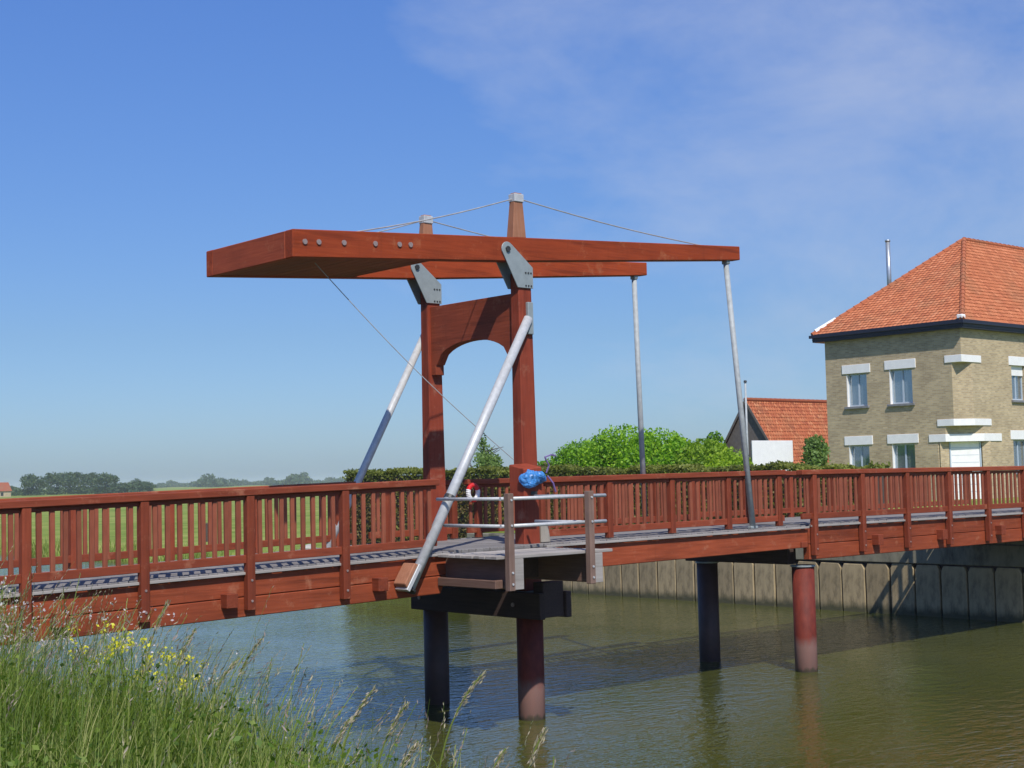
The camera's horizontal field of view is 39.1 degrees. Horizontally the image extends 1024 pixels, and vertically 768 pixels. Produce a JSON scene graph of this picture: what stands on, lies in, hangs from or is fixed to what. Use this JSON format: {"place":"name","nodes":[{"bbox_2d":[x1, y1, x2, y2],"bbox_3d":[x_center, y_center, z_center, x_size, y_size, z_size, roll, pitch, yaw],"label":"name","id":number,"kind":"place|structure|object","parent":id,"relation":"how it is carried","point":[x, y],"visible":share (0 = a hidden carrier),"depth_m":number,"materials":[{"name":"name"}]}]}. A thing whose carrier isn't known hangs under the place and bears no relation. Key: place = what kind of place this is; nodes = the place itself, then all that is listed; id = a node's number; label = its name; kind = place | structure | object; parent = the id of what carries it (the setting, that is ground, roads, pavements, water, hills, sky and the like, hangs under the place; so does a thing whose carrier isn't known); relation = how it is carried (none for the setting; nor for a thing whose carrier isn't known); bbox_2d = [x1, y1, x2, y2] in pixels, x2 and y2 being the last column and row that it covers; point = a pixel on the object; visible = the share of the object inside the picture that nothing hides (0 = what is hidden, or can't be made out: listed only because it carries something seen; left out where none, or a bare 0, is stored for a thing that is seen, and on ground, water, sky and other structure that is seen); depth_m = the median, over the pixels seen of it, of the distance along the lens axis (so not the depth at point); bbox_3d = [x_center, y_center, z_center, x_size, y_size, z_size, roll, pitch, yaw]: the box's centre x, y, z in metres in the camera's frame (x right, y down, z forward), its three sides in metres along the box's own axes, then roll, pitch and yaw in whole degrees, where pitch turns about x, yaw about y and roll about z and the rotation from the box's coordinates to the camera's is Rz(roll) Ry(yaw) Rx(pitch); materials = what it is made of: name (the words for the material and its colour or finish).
{"place":"outdoors","nodes":[
{"label":"outdoors","id":0,"kind":"place"},
{"bbox_2d":[4,751,171,767],"bbox_3d":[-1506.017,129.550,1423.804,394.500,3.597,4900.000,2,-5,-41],"label":"ground bank","id":1,"kind":"structure","parent":0,"point":[83,756],"depth_m":8.36,"materials":[{"name":"soil"}]},
{"bbox_2d":[67,622,113,725],"bbox_3d":[-2.879,2.128,9.866,0.312,1.028,0.338,-1,-4,-11],"label":"yellow flower plant","id":2,"kind":"object","parent":1,"relation":"on","point":[70,651],"visible":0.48,"depth_m":9.82,"materials":[{"name":"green plant"}]},
{"bbox_2d":[87,620,131,720],"bbox_3d":[-2.727,2.114,9.740,0.274,1.022,0.272,2,-5,-41],"label":"yellow flower plant","id":3,"kind":"object","parent":1,"relation":"on","point":[113,624],"visible":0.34,"depth_m":9.77,"materials":[{"name":"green plant"}]},
{"bbox_2d":[111,630,153,757],"bbox_3d":[-2.409,1.995,9.128,0.326,0.883,0.292,-2,-4,6],"label":"yellow flower plant","id":4,"kind":"object","parent":1,"relation":"on","point":[131,644],"visible":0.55,"depth_m":9.15,"materials":[{"name":"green plant"}]},
{"bbox_2d":[128,635,164,707],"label":"yellow flower plant","id":5,"kind":"object","parent":1,"relation":"on","point":[149,657],"visible":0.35,"depth_m":10.37,"materials":[{"name":"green plant"}]},
{"bbox_2d":[140,599,170,704],"bbox_3d":[-2.376,2.009,9.566,0.237,1.151,0.047,-1,-4,-2],"label":"grass stalk","id":6,"kind":"object","parent":1,"relation":"on","point":[159,621],"depth_m":9.59,"materials":[{"name":"plant"}]},
{"bbox_2d":[134,646,176,721],"bbox_3d":[-2.425,2.330,9.946,0.342,1.048,0.308,-2,-4,14],"label":"yellow flower plant","id":7,"kind":"object","parent":1,"relation":"on","point":[162,674],"visible":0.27,"depth_m":9.89,"materials":[{"name":"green plant"}]},
{"bbox_2d":[0,576,320,756],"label":"pale wildflowers","id":8,"kind":"object","parent":1,"relation":"on","point":[42,640],"visible":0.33,"depth_m":9.81,"materials":[{"name":"white plant"}]},
{"bbox_2d":[156,645,208,716],"bbox_3d":[-2.402,2.490,10.435,0.417,1.214,0.317,-1,-4,-1],"label":"yellow flower plant","id":9,"kind":"object","parent":1,"relation":"on","point":[186,669],"visible":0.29,"depth_m":10.45,"materials":[{"name":"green plant"}]},
{"bbox_2d":[170,626,196,694],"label":"grass stalk","id":10,"kind":"object","parent":1,"relation":"on","point":[181,656],"depth_m":9.62,"materials":[{"name":"green plant"}]},
{"bbox_2d":[166,654,202,729],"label":"yellow flower plant","id":11,"kind":"object","parent":1,"relation":"on","point":[167,656],"visible":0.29,"depth_m":9.62,"materials":[{"name":"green plant"}]},
{"bbox_2d":[0,654,424,767],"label":"broadleaf weeds","id":12,"kind":"object","parent":1,"relation":"on","point":[236,739],"visible":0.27,"depth_m":7.67,"materials":[{"name":"green plant"}]},
{"bbox_2d":[207,657,241,714],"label":"grass stalk","id":13,"kind":"object","parent":1,"relation":"on","point":[233,665],"depth_m":9.47,"materials":[{"name":"plant"}]},
{"bbox_2d":[226,635,264,715],"bbox_3d":[-1.713,2.099,9.191,0.292,0.982,0.048,-1,-4,-1],"label":"grass stalk","id":14,"kind":"object","parent":1,"relation":"on","point":[247,662],"depth_m":9.21,"materials":[{"name":"green plant"}]},
{"bbox_2d":[0,605,529,767],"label":"long grass","id":15,"kind":"structure","parent":1,"relation":"on","point":[26,724],"depth_m":8.09,"materials":[{"name":"green plant"}]},
{"bbox_2d":[0,546,574,767],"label":"seed stalks","id":16,"kind":"object","parent":1,"relation":"on","point":[51,652],"visible":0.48,"depth_m":8.74,"materials":[{"name":"green plant"}]},
{"bbox_2d":[329,716,353,767],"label":"grass stalk","id":17,"kind":"object","parent":1,"relation":"on","point":[346,722],"depth_m":8.02,"materials":[{"name":"beige plant"}]},
{"bbox_2d":[340,684,376,767],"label":"grass stalk","id":18,"kind":"object","parent":1,"relation":"on","point":[361,706],"depth_m":7.64,"materials":[{"name":"green plant"}]},
{"bbox_2d":[377,700,410,767],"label":"grass stalk","id":19,"kind":"object","parent":1,"relation":"on","point":[405,706],"depth_m":7.46,"materials":[{"name":"green plant"}]},
{"bbox_2d":[399,737,422,767],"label":"grass stalk","id":20,"kind":"object","parent":1,"relation":"on","point":[413,749],"depth_m":7.07,"materials":[{"name":"beige plant"}]},
{"bbox_2d":[406,670,486,767],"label":"grass stalk","id":21,"kind":"object","parent":1,"relation":"on","point":[470,688],"depth_m":7.10,"materials":[{"name":"green plant"}]},
{"bbox_2d":[489,747,508,767],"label":"grass stalk","id":22,"kind":"object","parent":1,"relation":"on","point":[500,758],"depth_m":7.09,"materials":[{"name":"beige plant"}]},
{"bbox_2d":[0,485,327,562],"bbox_3d":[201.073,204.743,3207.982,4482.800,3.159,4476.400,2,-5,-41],"label":"ground field","id":23,"kind":"structure","parent":0,"point":[45,524],"depth_m":121.65,"materials":[{"name":"green plant"}]},
{"bbox_2d":[0,482,11,496],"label":"farmhouse","id":24,"kind":"object","parent":23,"relation":"on","point":[5,489],"visible":0.92,"depth_m":525.40,"materials":[{"name":"yellow brick"}]},
{"bbox_2d":[10,485,21,495],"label":"tree","id":25,"kind":"object","parent":23,"relation":"on","point":[12,487],"visible":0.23,"depth_m":595.11,"materials":[{"name":"green plant"}]},
{"bbox_2d":[11,473,49,495],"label":"tree","id":26,"kind":"object","parent":23,"relation":"on","point":[29,481],"visible":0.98,"depth_m":573.88,"materials":[{"name":"green plant"}]},
{"bbox_2d":[43,472,64,494],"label":"tree","id":27,"kind":"object","parent":23,"relation":"on","point":[57,479],"visible":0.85,"depth_m":595.51,"materials":[{"name":"green plant"}]},
{"bbox_2d":[52,472,75,493],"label":"tree","id":28,"kind":"object","parent":23,"relation":"on","point":[64,474],"visible":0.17,"depth_m":611.09,"materials":[{"name":"green plant"}]},
{"bbox_2d":[63,471,92,493],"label":"tree","id":29,"kind":"object","parent":23,"relation":"on","point":[73,480],"visible":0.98,"depth_m":592.67,"materials":[{"name":"green plant"}]},
{"bbox_2d":[82,472,99,493],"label":"tree","id":30,"kind":"object","parent":23,"relation":"on","point":[91,475],"visible":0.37,"depth_m":610.03,"materials":[{"name":"green plant"}]},
{"bbox_2d":[87,472,119,493],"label":"tree","id":31,"kind":"object","parent":23,"relation":"on","point":[106,478],"visible":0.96,"depth_m":585.60,"materials":[{"name":"green plant"}]},
{"bbox_2d":[108,482,128,492],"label":"tree","id":32,"kind":"object","parent":23,"relation":"on","point":[120,487],"visible":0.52,"depth_m":597.49,"materials":[{"name":"green plant"}]},
{"bbox_2d":[125,481,156,491],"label":"tree","id":33,"kind":"object","parent":23,"relation":"on","point":[140,486],"visible":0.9,"depth_m":590.93,"materials":[{"name":"green plant"}]},
{"bbox_2d":[206,523,207,541],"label":"field post","id":34,"kind":"object","parent":23,"relation":"on","point":[206,532],"visible":0.58,"depth_m":81.73,"materials":[{"name":"grey wood"}]},
{"bbox_2d":[94,472,402,488],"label":"woods","id":35,"kind":"object","parent":23,"relation":"on","point":[211,480],"visible":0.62,"depth_m":1354.24,"materials":[{"name":"green plant"}]},
{"bbox_2d":[300,544,316,548],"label":"stone","id":36,"kind":"object","parent":23,"relation":"on","point":[307,546],"visible":0.27,"depth_m":67.64,"materials":[{"name":"white stone"}]},
{"bbox_2d":[465,433,503,474],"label":"garden tree","id":37,"kind":"object","parent":23,"relation":"on","point":[484,457],"visible":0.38,"depth_m":65.28,"materials":[{"name":"green plant"}]},
{"bbox_2d":[538,462,564,473],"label":"shrub","id":38,"kind":"object","parent":23,"relation":"on","point":[543,466],"depth_m":57.10,"materials":[{"name":"green plant"}]},
{"bbox_2d":[342,460,890,544],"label":"hedge","id":39,"kind":"object","parent":23,"relation":"on","point":[388,474],"visible":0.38,"depth_m":53.20,"materials":[{"name":"green plant"}]},
{"bbox_2d":[724,397,828,464],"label":"barn","id":40,"kind":"structure","parent":23,"relation":"on","point":[797,422],"depth_m":72.52,"materials":[{"name":"tile"}]},
{"bbox_2d":[0,535,466,564],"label":"bank grass","id":41,"kind":"structure","parent":0,"point":[45,550],"depth_m":79.45,"materials":[{"name":"green plant"}]},
{"bbox_2d":[0,555,1023,767],"bbox_3d":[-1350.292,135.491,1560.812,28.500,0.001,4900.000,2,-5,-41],"label":"water","id":42,"kind":"structure","parent":0,"point":[632,682],"depth_m":27.81,"materials":[{"name":"liquid"}]},
{"bbox_2d":[423,586,449,704],"bbox_3d":[-1.358,5.249,26.046,0.501,3.230,0.501,2,-5,-41],"label":"bridge pile","id":43,"kind":"object","parent":42,"relation":"in","point":[436,660],"visible":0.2,"depth_m":25.88,"materials":[{"name":"grey metal"}]},
{"bbox_2d":[516,590,544,720],"bbox_3d":[0.323,5.088,24.142,0.501,3.230,0.501,2,-5,-41],"label":"bridge pile","id":44,"kind":"object","parent":42,"relation":"in","point":[530,670],"visible":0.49,"depth_m":23.98,"materials":[{"name":"red metal"}]},
{"bbox_2d":[326,242,549,593],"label":"bridge tower","id":45,"kind":"structure","parent":44,"relation":"on","point":[505,321],"depth_m":24.56,"materials":[{"name":"red wood"}]},
{"bbox_2d":[0,547,453,645],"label":"approach span","id":46,"kind":"object","parent":45,"relation":"attached to","point":[211,593],"visible":0.62,"depth_m":20.19,"materials":[{"name":"brown wood"}]},
{"bbox_2d":[0,481,355,568],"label":"railing","id":47,"kind":"object","parent":46,"relation":"attached to","point":[85,555],"visible":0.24,"depth_m":23.02,"materials":[{"name":"brown wood"}]},
{"bbox_2d":[0,479,439,636],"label":"railing","id":48,"kind":"object","parent":46,"relation":"attached to","point":[144,567],"visible":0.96,"depth_m":19.92,"materials":[{"name":"brown wood"}]},
{"bbox_2d":[206,192,739,279],"bbox_3d":[-0.286,-2.420,25.897,10.355,1.495,2.736,2,-5,-41],"label":"balance frame","id":49,"kind":"object","parent":45,"relation":"on","point":[331,254],"visible":1,"depth_m":24.02,"materials":[{"name":"wood"}]},
{"bbox_2d":[315,263,513,459],"bbox_3d":[-1.517,-0.313,23.108,3.480,3.110,0.014,1,-4,-30],"label":"pull rope","id":50,"kind":"object","parent":49,"relation":"hanging from","point":[407,361],"visible":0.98,"depth_m":23.00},
{"bbox_2d":[630,276,647,523],"bbox_3d":[2.672,0.360,30.134,0.179,5.255,0.630,-2,-4,17],"label":"hanger rod","id":51,"kind":"object","parent":49,"relation":"hanging from","point":[638,379],"visible":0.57,"depth_m":30.07,"materials":[{"name":"metal"}]},
{"bbox_2d":[722,260,757,528],"bbox_3d":[4.444,0.185,28.045,0.549,5.255,0.179,-1,-4,-10],"label":"hanger rod","id":52,"kind":"object","parent":49,"relation":"hanging from","point":[725,264],"visible":1,"depth_m":28.00,"materials":[{"name":"metal"}]},
{"bbox_2d":[350,524,808,566],"bbox_3d":[1.460,3.066,27.034,9.135,0.505,3.306,2,-5,-41],"label":"bridge leaf","id":53,"kind":"object","parent":52,"relation":"hanging from","point":[635,547],"visible":0.59,"depth_m":26.43,"materials":[{"name":"brown wood"}]},
{"bbox_2d":[365,480,460,542],"bbox_3d":[-1.778,2.309,26.158,2.070,1.106,0.180,2,-5,-41],"label":"railing","id":54,"kind":"object","parent":53,"relation":"on","point":[453,519],"visible":0.3,"depth_m":26.05,"materials":[{"name":"wood"}]},
{"bbox_2d":[463,478,695,537],"bbox_3d":[1.539,2.393,28.919,6.400,1.123,0.180,2,-5,-41],"label":"railing","id":55,"kind":"object","parent":53,"relation":"on","point":[498,483],"visible":0.24,"depth_m":28.30,"materials":[{"name":"wood"}]},
{"bbox_2d":[466,483,479,502],"bbox_3d":[-0.724,2.018,26.765,0.321,0.368,0.092,2,-5,-41],"label":"lifebuoy","id":56,"kind":"object","parent":55,"relation":"hanging from","point":[470,486],"visible":0.84,"depth_m":26.73,"materials":[{"name":"red plastic"}]},
{"bbox_2d":[543,470,785,537],"bbox_3d":[2.989,2.206,26.659,6.540,1.134,0.180,2,-5,-41],"label":"railing","id":57,"kind":"object","parent":53,"relation":"on","point":[671,525],"visible":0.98,"depth_m":26.54,"materials":[{"name":"wood"}]},
{"bbox_2d":[436,491,611,591],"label":"service platform","id":58,"kind":"structure","parent":45,"relation":"attached to","point":[510,567],"depth_m":22.41,"materials":[{"name":"grey wood"}]},
{"bbox_2d":[519,454,556,491],"bbox_3d":[0.437,1.480,23.853,0.758,0.638,0.293,2,-5,-41],"label":"tarpaulin","id":59,"kind":"object","parent":45,"relation":"attached to","point":[528,479],"visible":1,"depth_m":23.66,"materials":[{"name":"blue plastic"}]},
{"bbox_2d":[411,580,571,619],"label":"cap beam","id":60,"kind":"structure","parent":44,"relation":"on","point":[547,599],"depth_m":24.17,"materials":[{"name":"black wood"}]},
{"bbox_2d":[695,561,720,661],"bbox_3d":[4.247,5.438,30.980,0.501,3.230,0.501,2,-5,-41],"label":"bridge pile","id":61,"kind":"object","parent":42,"relation":"in","point":[708,611],"visible":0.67,"depth_m":30.84,"materials":[{"name":"grey metal"}]},
{"bbox_2d":[685,549,795,564],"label":"cap beam","id":62,"kind":"structure","parent":61,"relation":"on","point":[786,557],"depth_m":29.82,"materials":[{"name":"black wood"}]},
{"bbox_2d":[467,533,1023,622],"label":"quay wall","id":63,"kind":"structure","parent":42,"relation":"in","point":[981,582],"depth_m":40.40,"materials":[{"name":"concrete"}]},
{"bbox_2d":[991,541,1023,544],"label":"abutment","id":64,"kind":"object","parent":63,"relation":"on","point":[1015,543],"visible":0.02,"depth_m":37.32,"materials":[{"name":"concrete"}]},
{"bbox_2d":[743,508,1023,559],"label":"approach span","id":65,"kind":"object","parent":64,"relation":"on","point":[839,537],"visible":0.52,"depth_m":31.42,"materials":[{"name":"brown wood"}]},
{"bbox_2d":[695,471,968,519],"bbox_3d":[8.120,2.949,35.085,11.350,1.735,0.172,2,-5,-41],"label":"railing","id":66,"kind":"object","parent":65,"relation":"attached to","point":[790,497],"visible":0.23,"depth_m":33.88,"materials":[{"name":"brown wood"}]},
{"bbox_2d":[796,466,1023,555],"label":"railing","id":67,"kind":"object","parent":65,"relation":"attached to","point":[862,511],"visible":1,"depth_m":31.05,"materials":[{"name":"brown wood"}]},
{"bbox_2d":[790,564,817,672],"bbox_3d":[5.928,5.277,29.075,0.501,3.230,0.501,2,-5,-41],"label":"bridge pile","id":68,"kind":"object","parent":42,"relation":"in","point":[804,615],"visible":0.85,"depth_m":28.93,"materials":[{"name":"red metal"}]},
{"bbox_2d":[0,0,1023,488],"label":"sky","id":69,"kind":"structure","parent":0,"point":[140,140],"materials":[{"name":"blue"}]},
{"bbox_2d":[527,726,548,767],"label":"grass stalk","id":70,"kind":"object","parent":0,"point":[531,760],"depth_m":6.90,"materials":[{"name":"beige plant"}]},
{"bbox_2d":[483,497,1018,532],"bbox_3d":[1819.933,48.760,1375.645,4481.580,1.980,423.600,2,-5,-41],"label":"ground","id":71,"kind":"structure","parent":0,"point":[888,508],"depth_m":53.38,"materials":[{"name":"green plant"}]},
{"bbox_2d":[537,423,706,473],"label":"shrub","id":72,"kind":"object","parent":71,"relation":"on","point":[615,450],"visible":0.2,"depth_m":55.42,"materials":[{"name":"green plant"}]},
{"bbox_2d":[700,430,725,444],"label":"shrub","id":73,"kind":"object","parent":71,"relation":"on","point":[711,435],"visible":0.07,"depth_m":72.48,"materials":[{"name":"green plant"}]},
{"bbox_2d":[674,437,753,472],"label":"shrub","id":74,"kind":"object","parent":71,"relation":"on","point":[717,454],"visible":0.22,"depth_m":52.95,"materials":[{"name":"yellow plant"}]},
{"bbox_2d":[744,380,748,454],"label":"thin pole","id":75,"kind":"object","parent":71,"relation":"on","point":[746,418],"visible":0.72,"depth_m":55.93,"materials":[{"name":"metal"}]},
{"bbox_2d":[751,441,792,470],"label":"garden screen","id":76,"kind":"object","parent":71,"relation":"on","point":[764,452],"visible":0.4,"depth_m":53.25,"materials":[{"name":"white paint"}]},
{"bbox_2d":[800,434,830,466],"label":"shrub","id":77,"kind":"object","parent":71,"relation":"on","point":[817,450],"visible":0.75,"depth_m":53.80,"materials":[{"name":"green plant"}]},
{"bbox_2d":[809,237,1023,499],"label":"brick house","id":78,"kind":"structure","parent":71,"relation":"on","point":[924,363],"depth_m":60.60,"materials":[{"name":"brick"}]},
{"bbox_2d":[842,363,869,408],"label":"window","id":79,"kind":"structure","parent":78,"relation":"in","point":[856,383],"depth_m":62.03,"materials":[{"name":"paint"}]},
{"bbox_2d":[844,436,872,466],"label":"window","id":80,"kind":"structure","parent":78,"relation":"in","point":[859,456],"depth_m":61.85,"materials":[{"name":"paint"}]},
{"bbox_2d":[884,358,915,406],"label":"window","id":81,"kind":"structure","parent":78,"relation":"in","point":[900,379],"depth_m":60.39,"materials":[{"name":"paint"}]},
{"bbox_2d":[887,434,918,467],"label":"window","id":82,"kind":"structure","parent":78,"relation":"in","point":[903,454],"depth_m":60.20,"materials":[{"name":"paint"}]},
{"bbox_2d":[949,441,981,498],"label":"corner door","id":83,"kind":"structure","parent":78,"relation":"in","point":[961,454],"depth_m":58.99,"materials":[{"name":"white paint"}]},
{"bbox_2d":[1008,356,1023,402],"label":"window","id":84,"kind":"structure","parent":78,"relation":"in","point":[1016,371],"depth_m":61.13,"materials":[{"name":"paint"}]},
{"bbox_2d":[1010,430,1023,474],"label":"window","id":85,"kind":"structure","parent":78,"relation":"in","point":[1018,445],"depth_m":60.89,"materials":[{"name":"paint"}]}
]}

